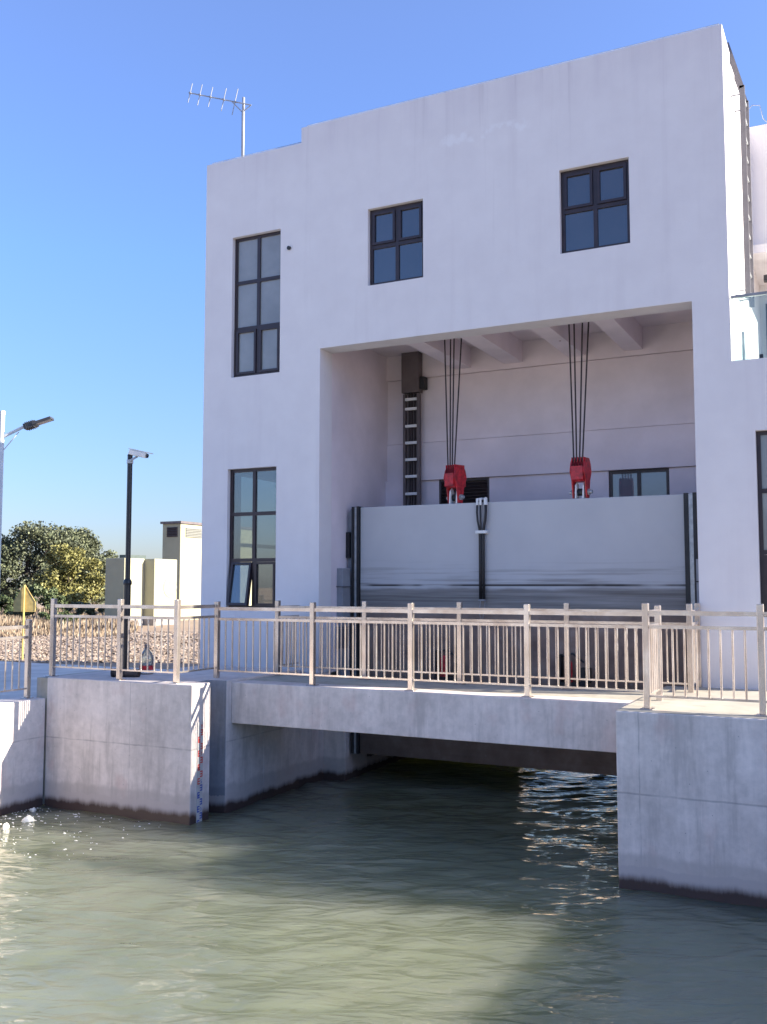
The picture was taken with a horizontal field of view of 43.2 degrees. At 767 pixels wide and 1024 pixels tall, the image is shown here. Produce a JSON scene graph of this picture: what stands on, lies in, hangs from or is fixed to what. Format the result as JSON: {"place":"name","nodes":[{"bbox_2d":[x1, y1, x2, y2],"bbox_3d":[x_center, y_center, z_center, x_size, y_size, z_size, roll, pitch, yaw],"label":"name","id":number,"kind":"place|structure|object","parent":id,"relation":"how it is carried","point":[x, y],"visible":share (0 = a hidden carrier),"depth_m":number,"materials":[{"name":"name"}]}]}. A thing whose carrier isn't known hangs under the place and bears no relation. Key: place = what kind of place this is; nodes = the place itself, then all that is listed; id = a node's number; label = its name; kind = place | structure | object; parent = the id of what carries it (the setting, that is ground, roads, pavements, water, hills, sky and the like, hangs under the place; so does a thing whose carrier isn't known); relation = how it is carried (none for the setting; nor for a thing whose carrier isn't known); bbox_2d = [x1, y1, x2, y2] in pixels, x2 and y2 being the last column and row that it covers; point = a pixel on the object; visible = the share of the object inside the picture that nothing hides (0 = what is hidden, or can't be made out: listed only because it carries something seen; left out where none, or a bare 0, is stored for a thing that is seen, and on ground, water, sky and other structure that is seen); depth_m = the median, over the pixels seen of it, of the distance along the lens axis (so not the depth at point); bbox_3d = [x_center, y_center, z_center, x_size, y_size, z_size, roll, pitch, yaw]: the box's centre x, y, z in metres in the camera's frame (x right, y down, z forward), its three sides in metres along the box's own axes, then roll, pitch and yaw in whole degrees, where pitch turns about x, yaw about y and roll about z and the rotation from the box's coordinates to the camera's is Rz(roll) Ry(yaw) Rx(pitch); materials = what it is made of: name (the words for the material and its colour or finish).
{"place":"outdoors","nodes":[
{"label":"outdoors","id":0,"kind":"place"},
{"bbox_2d":[0,661,165,698],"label":"pavement","id":1,"kind":"structure","parent":0,"point":[39,670],"depth_m":25.71,"materials":[{"name":"concrete"}]},
{"bbox_2d":[0,411,53,567],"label":"street lamp","id":2,"kind":"object","parent":1,"relation":"on","point":[31,425],"visible":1,"depth_m":26.14,"materials":[{"name":"metal"}]},
{"bbox_2d":[0,588,199,668],"bbox_3d":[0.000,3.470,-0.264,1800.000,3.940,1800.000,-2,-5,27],"label":"ground","id":3,"kind":"structure","parent":0,"point":[158,628],"depth_m":33.57,"materials":[{"name":"soil"}]},
{"bbox_2d":[0,595,13,614],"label":"bush","id":4,"kind":"object","parent":3,"relation":"on","point":[6,600],"visible":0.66,"depth_m":63.47,"materials":[{"name":"green plant"}]},
{"bbox_2d":[0,544,28,606],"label":"broadleaf tree","id":5,"kind":"object","parent":3,"relation":"on","point":[9,585],"visible":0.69,"depth_m":89.67,"materials":[{"name":"green plant"}]},
{"bbox_2d":[0,696,44,815],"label":"bank wall","id":6,"kind":"structure","parent":3,"relation":"on","point":[22,724],"depth_m":14.90,"materials":[{"name":"concrete"}]},
{"bbox_2d":[0,619,33,698],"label":"railing","id":7,"kind":"object","parent":6,"relation":"on","point":[27,637],"visible":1,"depth_m":15.31,"materials":[{"name":"beige metal"}]},
{"bbox_2d":[3,610,43,618],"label":"bush","id":8,"kind":"object","parent":3,"relation":"on","point":[9,613],"visible":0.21,"depth_m":57.49,"materials":[{"name":"green plant"}]},
{"bbox_2d":[13,585,35,659],"bbox_3d":[-11.473,3.504,30.852,0.699,2.389,0.122,0,-4,0],"label":"road sign","id":9,"kind":"object","parent":3,"relation":"on","point":[24,601],"visible":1,"depth_m":30.91,"materials":[{"name":"yellow metal"}]},
{"bbox_2d":[12,583,67,612],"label":"bush","id":10,"kind":"object","parent":3,"relation":"on","point":[37,590],"visible":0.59,"depth_m":66.07,"materials":[{"name":"green plant"}]},
{"bbox_2d":[0,520,80,605],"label":"broadleaf tree","id":11,"kind":"object","parent":3,"relation":"on","point":[36,534],"visible":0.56,"depth_m":90.81,"materials":[{"name":"green plant"}]},
{"bbox_2d":[38,610,78,623],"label":"bush","id":12,"kind":"object","parent":3,"relation":"on","point":[47,615],"visible":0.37,"depth_m":54.52,"materials":[{"name":"green plant"}]},
{"bbox_2d":[31,543,104,608],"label":"broadleaf tree","id":13,"kind":"object","parent":3,"relation":"on","point":[61,573],"visible":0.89,"depth_m":77.02,"materials":[{"name":"yellow plant"}]},
{"bbox_2d":[28,525,108,604],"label":"broadleaf tree","id":14,"kind":"object","parent":3,"relation":"on","point":[86,540],"visible":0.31,"depth_m":93.62,"materials":[{"name":"green plant"}]},
{"bbox_2d":[0,604,138,637],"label":"dry grass","id":15,"kind":"structure","parent":3,"relation":"on","point":[39,627],"depth_m":50.01,"materials":[{"name":"beige plant"}]},
{"bbox_2d":[58,601,104,621],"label":"bush","id":16,"kind":"object","parent":3,"relation":"on","point":[88,611],"visible":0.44,"depth_m":59.60,"materials":[{"name":"green plant"}]},
{"bbox_2d":[0,631,197,663],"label":"rubble","id":17,"kind":"object","parent":3,"relation":"on","point":[38,646],"visible":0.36,"depth_m":36.00,"materials":[{"name":"stone"}]},
{"bbox_2d":[79,542,118,604],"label":"broadleaf tree","id":18,"kind":"object","parent":3,"relation":"on","point":[110,554],"visible":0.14,"depth_m":96.24,"materials":[{"name":"green plant"}]},
{"bbox_2d":[105,555,176,625],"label":"service building","id":19,"kind":"structure","parent":3,"relation":"on","point":[154,581],"depth_m":57.13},
{"bbox_2d":[160,521,251,619],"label":"service tower","id":20,"kind":"structure","parent":3,"relation":"on","point":[182,543],"depth_m":66.62,"materials":[{"name":"white metal"}]},
{"bbox_2d":[367,754,406,771],"bbox_3d":[3.313,4.501,18.278,6.450,1.895,3.850,-2,-5,27],"label":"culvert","id":21,"kind":"object","parent":3,"relation":"on","point":[376,761],"visible":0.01,"depth_m":18.39,"materials":[{"name":"concrete"}]},
{"bbox_2d":[200,23,766,689],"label":"gatehouse","id":22,"kind":"object","parent":3,"relation":"on","point":[506,231],"visible":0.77,"depth_m":16.77,"materials":[{"name":"paint"}]},
{"bbox_2d":[188,83,251,156],"bbox_3d":[-3.157,-7.372,18.582,1.383,2.019,0.085,-1,-5,18],"label":"antenna","id":23,"kind":"object","parent":22,"relation":"attached to","point":[243,103],"visible":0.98,"depth_m":18.44,"materials":[{"name":"grey paint"}]},
{"bbox_2d":[226,467,275,607],"bbox_3d":[-2.371,0.472,17.485,1.056,2.546,0.229,-2,-5,27],"label":"window","id":24,"kind":"structure","parent":22,"relation":"in","point":[252,558],"depth_m":17.53,"materials":[{"name":"paint"}]},
{"bbox_2d":[234,231,280,376],"bbox_3d":[-2.296,-3.813,17.849,1.056,2.646,0.092,-2,-5,27],"label":"window","id":25,"kind":"structure","parent":22,"relation":"in","point":[257,258],"depth_m":17.85,"materials":[{"name":"paint"}]},
{"bbox_2d":[336,568,351,675],"bbox_3d":[-0.712,2.085,17.339,0.144,2.150,0.311,-2,-5,27],"label":"gate guide","id":26,"kind":"object","parent":22,"relation":"attached to","point":[343,586],"visible":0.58,"depth_m":17.29,"materials":[{"name":"grey paint"}]},
{"bbox_2d":[370,201,422,284],"bbox_3d":[0.246,-4.593,16.626,1.046,1.356,0.092,-2,-5,27],"label":"window","id":27,"kind":"structure","parent":22,"relation":"in","point":[396,232],"depth_m":16.61,"materials":[{"name":"paint"}]},
{"bbox_2d":[401,351,427,505],"bbox_3d":[0.608,-0.231,18.845,0.470,5.818,0.207,-2,-5,27],"label":"wall ladder","id":28,"kind":"object","parent":22,"relation":"attached to","point":[413,383],"depth_m":18.93,"materials":[{"name":"brown metal"}]},
{"bbox_2d":[444,338,466,503],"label":"pulley block","id":29,"kind":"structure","parent":22,"relation":"hanging from","point":[455,477],"depth_m":16.90,"materials":[{"name":"red paint"}]},
{"bbox_2d":[346,482,697,775],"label":"sluice gate","id":30,"kind":"structure","parent":29,"relation":"hanging from","point":[623,553],"depth_m":16.12,"materials":[{"name":"metal"}]},
{"bbox_2d":[568,322,592,498],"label":"pulley block","id":31,"kind":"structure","parent":22,"relation":"hanging from","point":[580,470],"depth_m":15.90,"materials":[{"name":"red paint"}]},
{"bbox_2d":[561,159,629,253],"bbox_3d":[3.310,-4.735,15.091,1.086,1.346,0.092,-2,-5,27],"label":"window","id":32,"kind":"structure","parent":22,"relation":"in","point":[595,207],"depth_m":15.07,"materials":[{"name":"glass"}]},
{"bbox_2d":[609,468,669,496],"bbox_3d":[4.539,-0.102,17.134,1.056,1.296,0.070,-2,-5,27],"label":"window","id":33,"kind":"structure","parent":22,"relation":"in","point":[644,482],"depth_m":17.14,"materials":[{"name":"glass"}]},
{"bbox_2d":[695,559,698,602],"bbox_3d":[4.826,2.836,14.543,0.164,4.250,0.251,-2,-5,27],"label":"gate guide","id":34,"kind":"object","parent":22,"relation":"attached to","point":[697,575],"visible":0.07,"depth_m":14.60,"materials":[{"name":"grey paint"}]},
{"bbox_2d":[756,431,766,611],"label":"window","id":35,"kind":"structure","parent":22,"relation":"in","point":[761,436],"depth_m":13.69,"materials":[{"name":"paint"}]},
{"bbox_2d":[766,304,766,335],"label":"balcony door","id":36,"kind":"structure","parent":22,"relation":"in","point":[766,304],"depth_m":18.12,"materials":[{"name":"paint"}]},
{"bbox_2d":[0,758,766,1023],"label":"water","id":37,"kind":"structure","parent":0,"point":[413,891],"depth_m":10.08,"materials":[{"name":"green liquid"}]},
{"bbox_2d":[2,823,8,829],"bbox_3d":[-5.372,4.501,13.764,0.082,0.162,0.100,0,-4,-4],"label":"foam lump","id":38,"kind":"object","parent":37,"relation":"on","point":[5,826],"visible":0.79,"depth_m":13.73,"materials":[{"name":"plastic"}]},
{"bbox_2d":[22,815,33,822],"bbox_3d":[-5.219,4.537,14.207,0.170,0.157,0.180,-2,-5,27],"label":"foam lump","id":39,"kind":"object","parent":37,"relation":"on","point":[28,818],"visible":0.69,"depth_m":14.18,"materials":[{"name":"plastic"}]},
{"bbox_2d":[0,807,149,859],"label":"scum","id":40,"kind":"object","parent":37,"relation":"on","point":[52,826],"visible":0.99,"depth_m":14.02,"materials":[{"name":"plastic"}]},
{"bbox_2d":[37,665,366,824],"bbox_3d":[-2.932,4.026,16.677,3.540,2.600,4.660,-2,-5,27],"label":"concrete abutment","id":41,"kind":"object","parent":37,"relation":"in","point":[127,747],"visible":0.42,"depth_m":14.86,"materials":[{"name":"grey concrete"}]},
{"bbox_2d":[110,668,140,676],"bbox_3d":[-4.102,2.559,15.402,0.452,0.144,0.144,-1,-4,8],"label":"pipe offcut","id":42,"kind":"object","parent":41,"relation":"on","point":[127,673],"visible":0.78,"depth_m":15.35,"materials":[{"name":"black plastic"}]},
{"bbox_2d":[123,454,132,668],"bbox_3d":[-4.209,0.843,15.936,0.220,3.635,0.220,-2,-5,27],"label":"camera pole","id":43,"kind":"object","parent":41,"relation":"on","point":[127,582],"visible":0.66,"depth_m":15.90,"materials":[{"name":"black metal"}]},
{"bbox_2d":[127,448,152,463],"bbox_3d":[-4.049,-0.935,16.019,0.438,0.254,0.173,-1,-4,8],"label":"security camera","id":44,"kind":"object","parent":43,"relation":"attached to","point":[137,453],"visible":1,"depth_m":16.01,"materials":[{"name":"white paint"}]},
{"bbox_2d":[47,599,214,683],"bbox_3d":[-4.015,2.002,15.385,2.650,1.240,0.980,-2,-5,27],"label":"railing","id":45,"kind":"object","parent":41,"relation":"on","point":[177,606],"visible":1,"depth_m":14.92,"materials":[{"name":"silver metal"}]},
{"bbox_2d":[139,644,153,674],"bbox_3d":[-3.904,2.426,15.954,0.236,0.480,0.236,-2,-5,27],"label":"plastic bottle","id":46,"kind":"object","parent":41,"relation":"on","point":[144,667],"visible":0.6,"depth_m":15.97,"materials":[{"name":"clear plastic"}]},
{"bbox_2d":[196,721,202,822],"bbox_3d":[-2.693,3.936,14.178,0.010,1.700,0.130,-2,-5,27],"label":"water gauge","id":47,"kind":"object","parent":41,"relation":"attached to","point":[199,771],"visible":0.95,"depth_m":14.18,"materials":[{"name":"metal"}]},
{"bbox_2d":[232,674,642,752],"bbox_3d":[0.749,2.889,14.227,6.186,0.625,1.490,-2,-5,27],"label":"footbridge","id":48,"kind":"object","parent":41,"relation":"on","point":[574,719],"visible":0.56,"depth_m":13.53,"materials":[{"name":"concrete"}]},
{"bbox_2d":[213,601,662,700],"bbox_3d":[0.424,1.921,13.786,7.000,1.240,0.150,-2,-5,27],"label":"railing","id":49,"kind":"object","parent":48,"relation":"on","point":[527,624],"visible":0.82,"depth_m":13.67,"materials":[{"name":"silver metal"}]},
{"bbox_2d":[275,600,701,692],"bbox_3d":[1.359,2.010,14.985,6.810,1.240,0.840,-2,-5,27],"label":"railing","id":50,"kind":"object","parent":48,"relation":"on","point":[691,666],"visible":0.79,"depth_m":14.55,"materials":[{"name":"silver metal"}]},
{"bbox_2d":[616,686,766,907],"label":"concrete abutment","id":51,"kind":"object","parent":37,"relation":"in","point":[692,795],"visible":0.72,"depth_m":10.81,"materials":[{"name":"grey concrete"}]},
{"bbox_2d":[640,603,766,716],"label":"railing","id":52,"kind":"object","parent":51,"relation":"on","point":[650,660],"visible":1,"depth_m":11.14,"materials":[{"name":"beige metal"}]},
{"bbox_2d":[0,0,766,587],"label":"sky","id":53,"kind":"structure","parent":0,"point":[105,155],"materials":[{"name":"blue"}]}
]}

